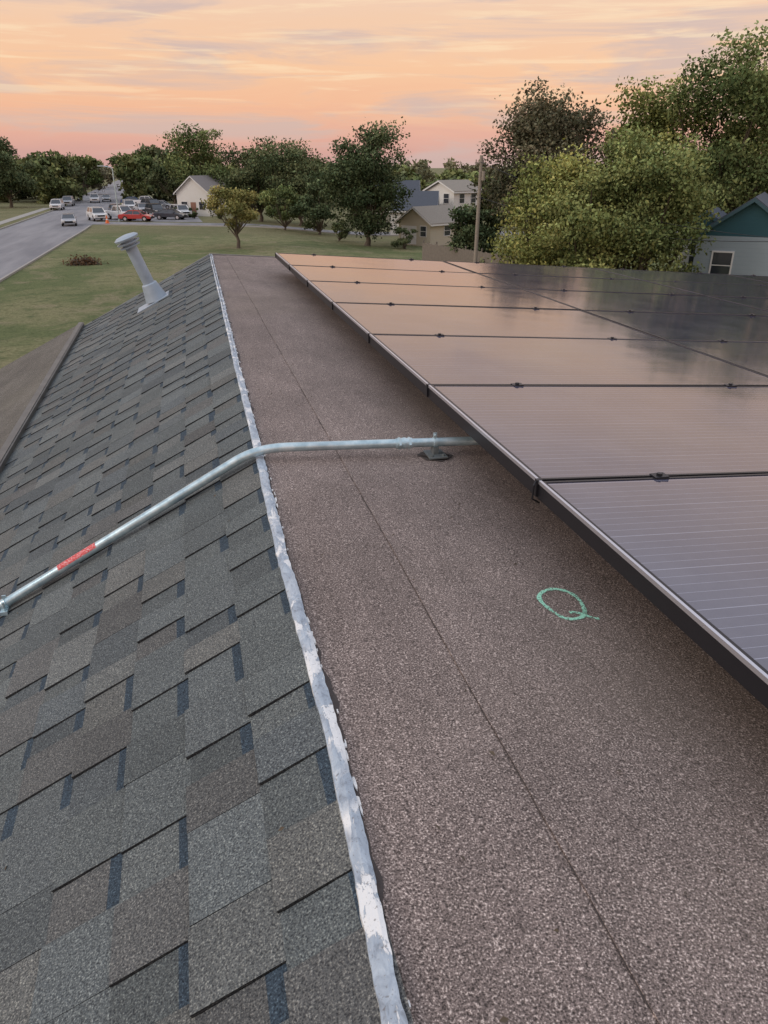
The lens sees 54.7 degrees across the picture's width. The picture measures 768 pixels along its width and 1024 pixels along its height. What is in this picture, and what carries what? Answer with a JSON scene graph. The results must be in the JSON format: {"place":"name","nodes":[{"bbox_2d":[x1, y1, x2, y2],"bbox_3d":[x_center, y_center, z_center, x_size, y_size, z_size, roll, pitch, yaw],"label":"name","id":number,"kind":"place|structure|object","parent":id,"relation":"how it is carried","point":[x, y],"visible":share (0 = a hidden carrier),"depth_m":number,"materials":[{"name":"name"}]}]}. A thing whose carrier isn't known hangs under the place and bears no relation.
{"place":"outdoors","nodes":[
{"label":"outdoors","id":0,"kind":"place"},
{"bbox_2d":[0,180,677,281],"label":"street","id":1,"kind":"structure","parent":0,"point":[29,241],"depth_m":94.16,"materials":[{"name":"grey asphalt"}]},
{"bbox_2d":[49,199,64,209],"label":"parked car","id":2,"kind":"object","parent":1,"relation":"on","point":[56,203],"visible":0.96,"depth_m":130.19,"materials":[{"name":"white paint"}]},
{"bbox_2d":[60,213,76,225],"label":"parked car","id":3,"kind":"object","parent":1,"relation":"on","point":[66,218],"visible":0.99,"depth_m":96.12,"materials":[{"name":"silver paint"}]},
{"bbox_2d":[62,196,74,205],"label":"parked car","id":4,"kind":"object","parent":1,"relation":"on","point":[68,199],"visible":0.74,"depth_m":143.38,"materials":[{"name":"silver paint"}]},
{"bbox_2d":[90,193,99,202],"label":"parked car","id":5,"kind":"object","parent":1,"relation":"on","point":[94,196],"visible":1,"depth_m":156.29,"materials":[{"name":"white paint"}]},
{"bbox_2d":[86,206,107,220],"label":"parked car","id":6,"kind":"object","parent":1,"relation":"on","point":[95,212],"visible":0.9,"depth_m":104.63,"materials":[{"name":"white paint"}]},
{"bbox_2d":[101,194,110,201],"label":"parked car","id":7,"kind":"object","parent":1,"relation":"on","point":[106,196],"visible":0.99,"depth_m":161.74,"materials":[{"name":"silver paint"}]},
{"bbox_2d":[108,204,119,209],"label":"parked car","id":8,"kind":"object","parent":1,"relation":"on","point":[110,207],"visible":0.27,"depth_m":120.14,"materials":[{"name":"paint"}]},
{"bbox_2d":[104,205,135,219],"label":"pickup truck","id":9,"kind":"object","parent":1,"relation":"on","point":[113,211],"visible":0.4,"depth_m":107.11,"materials":[{"name":"white paint"}]},
{"bbox_2d":[122,199,135,209],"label":"parked car","id":10,"kind":"object","parent":1,"relation":"on","point":[130,203],"visible":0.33,"depth_m":127.63,"materials":[{"name":"white paint"}]},
{"bbox_2d":[120,197,138,202],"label":"parked car","id":11,"kind":"object","parent":1,"relation":"on","point":[134,198],"visible":0.21,"depth_m":149.03,"materials":[{"name":"blue paint"}]},
{"bbox_2d":[118,210,154,221],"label":"parked car","id":12,"kind":"object","parent":1,"relation":"on","point":[129,215],"visible":0.98,"depth_m":103.78,"materials":[{"name":"red paint"}]},
{"bbox_2d":[133,203,145,211],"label":"parked car","id":13,"kind":"object","parent":1,"relation":"on","point":[139,206],"visible":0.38,"depth_m":122.64,"materials":[{"name":"silver paint"}]},
{"bbox_2d":[134,196,151,202],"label":"pickup truck","id":14,"kind":"object","parent":1,"relation":"on","point":[139,200],"visible":0.11,"depth_m":140.90,"materials":[{"name":"white paint"}]},
{"bbox_2d":[140,198,162,205],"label":"parked car","id":15,"kind":"object","parent":1,"relation":"on","point":[147,200],"visible":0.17,"depth_m":132.12,"materials":[{"name":"paint"}]},
{"bbox_2d":[145,203,163,214],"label":"parked car","id":16,"kind":"object","parent":1,"relation":"on","point":[152,208],"visible":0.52,"depth_m":114.83,"materials":[{"name":"black paint"}]},
{"bbox_2d":[158,200,170,207],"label":"parked car","id":17,"kind":"object","parent":1,"relation":"on","point":[165,204],"visible":0.27,"depth_m":133.31,"materials":[{"name":"silver paint"}]},
{"bbox_2d":[153,208,187,219],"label":"parked car","id":18,"kind":"object","parent":1,"relation":"on","point":[166,213],"visible":0.97,"depth_m":107.10,"materials":[{"name":"paint"}]},
{"bbox_2d":[170,204,191,216],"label":"parked car","id":19,"kind":"object","parent":1,"relation":"on","point":[182,208],"visible":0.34,"depth_m":111.98,"materials":[{"name":"white paint"}]},
{"bbox_2d":[0,168,678,368],"bbox_3d":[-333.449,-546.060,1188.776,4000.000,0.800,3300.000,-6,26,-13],"label":"ground","id":20,"kind":"structure","parent":0,"point":[49,296],"depth_m":64.13,"materials":[{"name":"green plant"}]},
{"bbox_2d":[0,136,39,207],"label":"oak tree","id":21,"kind":"object","parent":20,"relation":"on","point":[11,178],"visible":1,"depth_m":135.69,"materials":[{"name":"green plant"}]},
{"bbox_2d":[19,155,55,181],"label":"oak tree","id":22,"kind":"object","parent":20,"relation":"on","point":[39,161],"visible":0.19,"depth_m":156.10,"materials":[{"name":"green plant"}]},
{"bbox_2d":[62,254,108,265],"bbox_3d":[-23.885,-19.945,58.729,4.062,1.375,2.781,-6,26,-13],"label":"brush pile","id":23,"kind":"object","parent":20,"relation":"on","point":[84,260],"visible":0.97,"depth_m":58.48,"materials":[{"name":"brown plant"}]},
{"bbox_2d":[68,154,103,190],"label":"oak tree","id":24,"kind":"object","parent":20,"relation":"on","point":[93,176],"visible":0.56,"depth_m":197.02,"materials":[{"name":"green plant"}]},
{"bbox_2d":[97,165,120,221],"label":"street lamp","id":25,"kind":"object","parent":20,"relation":"on","point":[119,220],"visible":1,"depth_m":102.74,"materials":[{"name":"metal"}]},
{"bbox_2d":[105,149,152,185],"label":"oak tree","id":26,"kind":"object","parent":20,"relation":"on","point":[145,160],"visible":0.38,"depth_m":164.48,"materials":[{"name":"green plant"}]},
{"bbox_2d":[144,160,182,203],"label":"oak tree","id":27,"kind":"object","parent":20,"relation":"on","point":[157,175],"visible":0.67,"depth_m":145.37,"materials":[{"name":"green plant"}]},
{"bbox_2d":[188,208,197,218],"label":"shrub","id":28,"kind":"object","parent":20,"relation":"on","point":[193,214],"visible":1,"depth_m":109.52,"materials":[{"name":"green plant"}]},
{"bbox_2d":[156,121,232,183],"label":"oak tree","id":29,"kind":"object","parent":20,"relation":"on","point":[178,161],"visible":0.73,"depth_m":118.75,"materials":[{"name":"green plant"}]},
{"bbox_2d":[176,192,226,215],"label":"walls","id":30,"kind":"structure","parent":20,"relation":"on","point":[189,197],"depth_m":114.65,"materials":[{"name":"white paint"}]},
{"bbox_2d":[177,178,206,192],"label":"gable walls","id":31,"kind":"structure","parent":30,"relation":"on","point":[189,185],"depth_m":113.75,"materials":[{"name":"white paint"}]},
{"bbox_2d":[174,175,224,193],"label":"roof","id":32,"kind":"structure","parent":31,"relation":"on","point":[206,182],"depth_m":115.14,"materials":[{"name":"grey"}]},
{"bbox_2d":[173,176,213,194],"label":"fascia","id":33,"kind":"structure","parent":32,"relation":"attached to","point":[195,182],"depth_m":113.11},
{"bbox_2d":[190,202,196,215],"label":"door","id":34,"kind":"structure","parent":30,"relation":"attached to","point":[193,205],"depth_m":114.88,"materials":[{"name":"paint"}]},
{"bbox_2d":[182,202,204,209],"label":"windows","id":35,"kind":"structure","parent":30,"relation":"attached to","point":[200,204],"depth_m":114.61,"materials":[{"name":"black glass"}]},
{"bbox_2d":[200,184,260,247],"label":"ornamental pear tree","id":36,"kind":"object","parent":20,"relation":"on","point":[237,203],"visible":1,"depth_m":68.54,"materials":[{"name":"green plant"}]},
{"bbox_2d":[212,135,293,221],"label":"oak tree","id":37,"kind":"object","parent":20,"relation":"on","point":[249,159],"visible":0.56,"depth_m":101.84,"materials":[{"name":"green plant"}]},
{"bbox_2d":[257,184,304,229],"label":"hackberry tree","id":38,"kind":"object","parent":20,"relation":"on","point":[288,193],"visible":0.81,"depth_m":90.47,"materials":[{"name":"green plant"}]},
{"bbox_2d":[257,138,338,225],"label":"oak tree","id":39,"kind":"object","parent":20,"relation":"on","point":[293,154],"visible":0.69,"depth_m":98.69,"materials":[{"name":"green plant"}]},
{"bbox_2d":[286,179,338,234],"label":"hackberry tree","id":40,"kind":"object","parent":20,"relation":"on","point":[316,214],"visible":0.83,"depth_m":87.54,"materials":[{"name":"green plant"}]},
{"bbox_2d":[331,221,350,240],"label":"shrub","id":41,"kind":"object","parent":20,"relation":"on","point":[342,234],"visible":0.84,"depth_m":81.81,"materials":[{"name":"green plant"}]},
{"bbox_2d":[309,116,415,245],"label":"oak tree","id":42,"kind":"object","parent":20,"relation":"on","point":[379,190],"visible":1,"depth_m":75.23,"materials":[{"name":"green plant"}]},
{"bbox_2d":[0,143,766,212],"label":"distant tree line","id":43,"kind":"object","parent":20,"relation":"on","point":[60,168],"visible":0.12,"depth_m":157.60,"materials":[{"name":"green plant"}]},
{"bbox_2d":[390,212,404,234],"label":"walls","id":44,"kind":"structure","parent":20,"relation":"on","point":[392,222],"depth_m":92.63,"materials":[{"name":"white"}]},
{"bbox_2d":[392,191,438,210],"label":"roof","id":45,"kind":"structure","parent":44,"relation":"on","point":[424,198],"depth_m":92.62,"materials":[{"name":"stone"}]},
{"bbox_2d":[390,225,417,248],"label":"shrub","id":46,"kind":"object","parent":20,"relation":"on","point":[403,241],"visible":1,"depth_m":76.71,"materials":[{"name":"green plant"}]},
{"bbox_2d":[399,221,454,245],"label":"walls","id":47,"kind":"structure","parent":20,"relation":"on","point":[435,234],"depth_m":80.30,"materials":[{"name":"beige paint"}]},
{"bbox_2d":[401,225,415,243],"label":"garage door","id":48,"kind":"structure","parent":47,"relation":"attached to","point":[413,240],"depth_m":81.04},
{"bbox_2d":[399,210,426,222],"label":"gable walls","id":49,"kind":"structure","parent":47,"relation":"on","point":[412,216],"depth_m":80.14,"materials":[{"name":"beige paint"}]},
{"bbox_2d":[394,205,455,224],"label":"roof","id":50,"kind":"structure","parent":47,"relation":"on","point":[434,214],"depth_m":80.38,"materials":[{"name":"beige"}]},
{"bbox_2d":[394,207,450,225],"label":"fascia","id":51,"kind":"structure","parent":50,"relation":"attached to","point":[421,216],"depth_m":79.38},
{"bbox_2d":[420,225,450,236],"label":"window frames","id":52,"kind":"structure","parent":47,"relation":"attached to","point":[444,230],"depth_m":80.31,"materials":[{"name":"white plastic"}]},
{"bbox_2d":[420,225,458,236],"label":"windows","id":53,"kind":"structure","parent":47,"relation":"attached to","point":[424,233],"depth_m":80.13,"materials":[{"name":"black glass"}]},
{"bbox_2d":[426,190,477,209],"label":"walls","id":54,"kind":"structure","parent":20,"relation":"on","point":[453,199],"depth_m":95.49,"materials":[{"name":"white"}]},
{"bbox_2d":[427,182,449,190],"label":"gable walls","id":55,"kind":"structure","parent":54,"relation":"on","point":[438,186],"depth_m":95.71,"materials":[{"name":"white paint"}]},
{"bbox_2d":[423,180,481,191],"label":"roof","id":56,"kind":"structure","parent":55,"relation":"on","point":[457,185],"depth_m":95.73,"materials":[{"name":"beige"}]},
{"bbox_2d":[422,181,477,192],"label":"fascia","id":57,"kind":"structure","parent":56,"relation":"attached to","point":[449,188],"depth_m":95.15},
{"bbox_2d":[443,193,475,203],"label":"window frames","id":58,"kind":"structure","parent":54,"relation":"attached to","point":[459,198],"depth_m":95.45,"materials":[{"name":"white plastic"}]},
{"bbox_2d":[444,193,475,202],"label":"windows","id":59,"kind":"structure","parent":54,"relation":"attached to","point":[473,199],"depth_m":95.55,"materials":[{"name":"black glass"}]},
{"bbox_2d":[422,240,514,263],"bbox_3d":[7.334,-17.145,51.643,0.130,2.332,21.600,-10,27,-20],"label":"wooden fence","id":60,"kind":"object","parent":20,"relation":"on","point":[435,252],"visible":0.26,"depth_m":56.14,"materials":[{"name":"brown wood"}]},
{"bbox_2d":[447,202,495,252],"bbox_3d":[6.629,-20.754,56.270,3.824,5.240,4.243,4,25,8],"label":"hackberry tree","id":61,"kind":"object","parent":20,"relation":"on","point":[465,218],"visible":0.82,"depth_m":55.42,"materials":[{"name":"green plant"}]},
{"bbox_2d":[470,176,510,252],"bbox_3d":[8.189,-22.298,57.662,4.546,6.973,4.228,-6,26,-13],"label":"hackberry tree","id":62,"kind":"object","parent":20,"relation":"on","point":[491,219],"visible":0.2,"depth_m":56.70,"materials":[{"name":"green plant"}]},
{"bbox_2d":[482,138,604,265],"bbox_3d":[7.747,-12.488,34.080,6.541,8.431,6.810,-6,26,-13],"label":"elm tree","id":63,"kind":"object","parent":20,"relation":"on","point":[557,180],"visible":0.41,"depth_m":32.44,"materials":[{"name":"green plant"}]},
{"bbox_2d":[467,76,625,263],"bbox_3d":[10.239,-19.867,45.627,9.447,12.184,9.481,-22,33,-39],"label":"pecan tree","id":64,"kind":"object","parent":20,"relation":"on","point":[540,126],"visible":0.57,"depth_m":43.65,"materials":[{"name":"green plant"}]},
{"bbox_2d":[536,164,658,268],"bbox_3d":[8.618,-10.635,31.290,5.124,7.430,5.453,-6,26,-13],"label":"elm tree","id":65,"kind":"object","parent":20,"relation":"on","point":[600,230],"visible":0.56,"depth_m":30.00,"materials":[{"name":"green plant"}]},
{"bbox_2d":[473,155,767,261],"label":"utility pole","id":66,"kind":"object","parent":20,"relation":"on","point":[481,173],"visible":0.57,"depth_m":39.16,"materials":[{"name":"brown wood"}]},
{"bbox_2d":[551,122,730,272],"bbox_3d":[10.759,-11.892,32.206,7.598,8.934,6.758,-6,26,-13],"label":"elm tree","id":67,"kind":"object","parent":20,"relation":"on","point":[678,189],"visible":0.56,"depth_m":30.13,"materials":[{"name":"green plant"}]},
{"bbox_2d":[581,73,727,269],"bbox_3d":[16.941,-21.087,47.917,9.799,12.466,10.080,-11,27,-22],"label":"pecan tree","id":68,"kind":"object","parent":20,"relation":"on","point":[652,118],"visible":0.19,"depth_m":44.68,"materials":[{"name":"green plant"}]},
{"bbox_2d":[678,243,689,269],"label":"walls","id":69,"kind":"structure","parent":20,"relation":"on","point":[684,254],"depth_m":35.70,"materials":[{"name":"white"}]},
{"bbox_2d":[696,215,714,225],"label":"gable walls","id":70,"kind":"structure","parent":69,"relation":"on","point":[708,223],"depth_m":34.71,"materials":[{"name":"teal"}]},
{"bbox_2d":[684,207,725,223],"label":"roof","id":71,"kind":"structure","parent":70,"relation":"on","point":[722,212],"depth_m":36.25,"materials":[{"name":"stone"}]},
{"bbox_2d":[643,20,767,223],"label":"pecan tree","id":72,"kind":"object","parent":20,"relation":"on","point":[740,83],"visible":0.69,"depth_m":41.40,"materials":[{"name":"green plant"}]},
{"bbox_2d":[676,130,756,243],"bbox_3d":[20.601,-18.559,46.155,5.959,9.294,5.909,10,27,21],"label":"hackberry tree","id":73,"kind":"object","parent":20,"relation":"on","point":[714,139],"visible":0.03,"depth_m":44.12,"materials":[{"name":"green plant"}]},
{"bbox_2d":[692,235,767,275],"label":"walls","id":74,"kind":"structure","parent":20,"relation":"on","point":[750,258],"depth_m":33.24,"materials":[{"name":"grey paint"}]},
{"bbox_2d":[710,252,732,273],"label":"windows","id":75,"kind":"structure","parent":74,"relation":"attached to","point":[718,258],"depth_m":33.69,"materials":[{"name":"black glass"}]},
{"bbox_2d":[708,250,734,273],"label":"window frames","id":76,"kind":"structure","parent":74,"relation":"attached to","point":[733,252],"depth_m":33.59,"materials":[{"name":"white plastic"}]},
{"bbox_2d":[702,202,767,237],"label":"gable walls","id":77,"kind":"structure","parent":74,"relation":"on","point":[751,219],"depth_m":32.67,"materials":[{"name":"teal paint"}]},
{"bbox_2d":[706,192,767,226],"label":"roof","id":78,"kind":"structure","parent":74,"relation":"on","point":[762,198],"depth_m":32.85,"materials":[{"name":"stone"}]},
{"bbox_2d":[689,198,767,241],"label":"fascia","id":79,"kind":"structure","parent":78,"relation":"attached to","point":[760,204],"depth_m":32.32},
{"bbox_2d":[702,19,767,178],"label":"pecan tree","id":80,"kind":"object","parent":20,"relation":"on","point":[746,125],"visible":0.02,"depth_m":44.10,"materials":[{"name":"green plant"}]},
{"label":"walls","id":81,"kind":"object","parent":20,"relation":"on","visible":0},
{"bbox_2d":[393,180,419,190],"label":"roof","id":82,"kind":"structure","parent":81,"relation":"on","point":[412,184],"depth_m":110.77,"materials":[{"name":"stone"}]},
{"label":"walls","id":83,"kind":"object","parent":20,"relation":"on","visible":0},
{"bbox_2d":[84,253,274,325],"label":"fascia","id":84,"kind":"structure","parent":83,"relation":"attached to","point":[217,254],"depth_m":8.87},
{"bbox_2d":[0,325,76,448],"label":"membrane slope","id":85,"kind":"structure","parent":84,"relation":"attached to","point":[22,378],"depth_m":7.13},
{"bbox_2d":[0,322,83,472],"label":"raised edge trim","id":86,"kind":"structure","parent":84,"relation":"attached to","point":[13,438],"depth_m":5.82,"materials":[{"name":"grey metal"}]},
{"bbox_2d":[0,254,413,1023],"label":"shingle slope","id":87,"kind":"structure","parent":83,"relation":"on","point":[164,768],"depth_m":1.65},
{"bbox_2d":[114,232,168,312],"bbox_3d":[-2.425,-2.411,7.468,0.459,0.761,0.310,-6,26,-13],"label":"plumbing vent pipe","id":88,"kind":"object","parent":87,"relation":"on","point":[154,292],"visible":1,"depth_m":7.42,"materials":[{"name":"silver metal"}]},
{"bbox_2d":[0,432,478,615],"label":"electrical conduit","id":89,"kind":"object","parent":87,"relation":"on","point":[434,452],"visible":0.97,"depth_m":2.64,"materials":[{"name":"metal"}]},
{"bbox_2d":[210,254,410,1023],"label":"ridge edge flashing","id":90,"kind":"object","parent":87,"relation":"on","point":[368,878],"visible":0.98,"depth_m":1.28,"materials":[{"name":"metal"}]},
{"bbox_2d":[5,270,722,1022],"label":"roof leaf litter","id":91,"kind":"object","parent":87,"relation":"on","point":[503,1020],"visible":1,"depth_m":1.23,"materials":[{"name":"brown plant"}]},
{"bbox_2d":[0,0,767,167],"label":"sky","id":92,"kind":"structure","parent":0,"point":[98,79],"materials":[{"name":"orange"}]},
{"bbox_2d":[213,255,767,1023],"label":"membrane sheet","id":93,"kind":"object","parent":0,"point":[657,707],"visible":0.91,"depth_m":1.43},
{"bbox_2d":[231,265,658,1022],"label":"seam bitumen bleed","id":94,"kind":"object","parent":93,"relation":"on","point":[513,765],"visible":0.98,"depth_m":1.28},
{"bbox_2d":[275,252,767,708],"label":"solar panel array","id":95,"kind":"object","parent":93,"relation":"on","point":[616,419],"visible":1,"depth_m":3.02,"materials":[{"name":"black glass"}]},
{"bbox_2d":[537,588,598,619],"bbox_3d":[0.448,0.230,1.851,0.114,0.008,0.163,-6,26,-13],"label":"chalk circle mark","id":96,"kind":"object","parent":93,"relation":"on","point":[582,615],"visible":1,"depth_m":1.84,"materials":[{"name":"green paint"}]},
{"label":"window frames","id":97,"kind":"object","parent":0,"visible":0},
{"bbox_2d":[688,241,696,271],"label":"windows","id":98,"kind":"structure","parent":97,"relation":"in","point":[691,258],"depth_m":35.55,"materials":[{"name":"black glass"}]}
]}

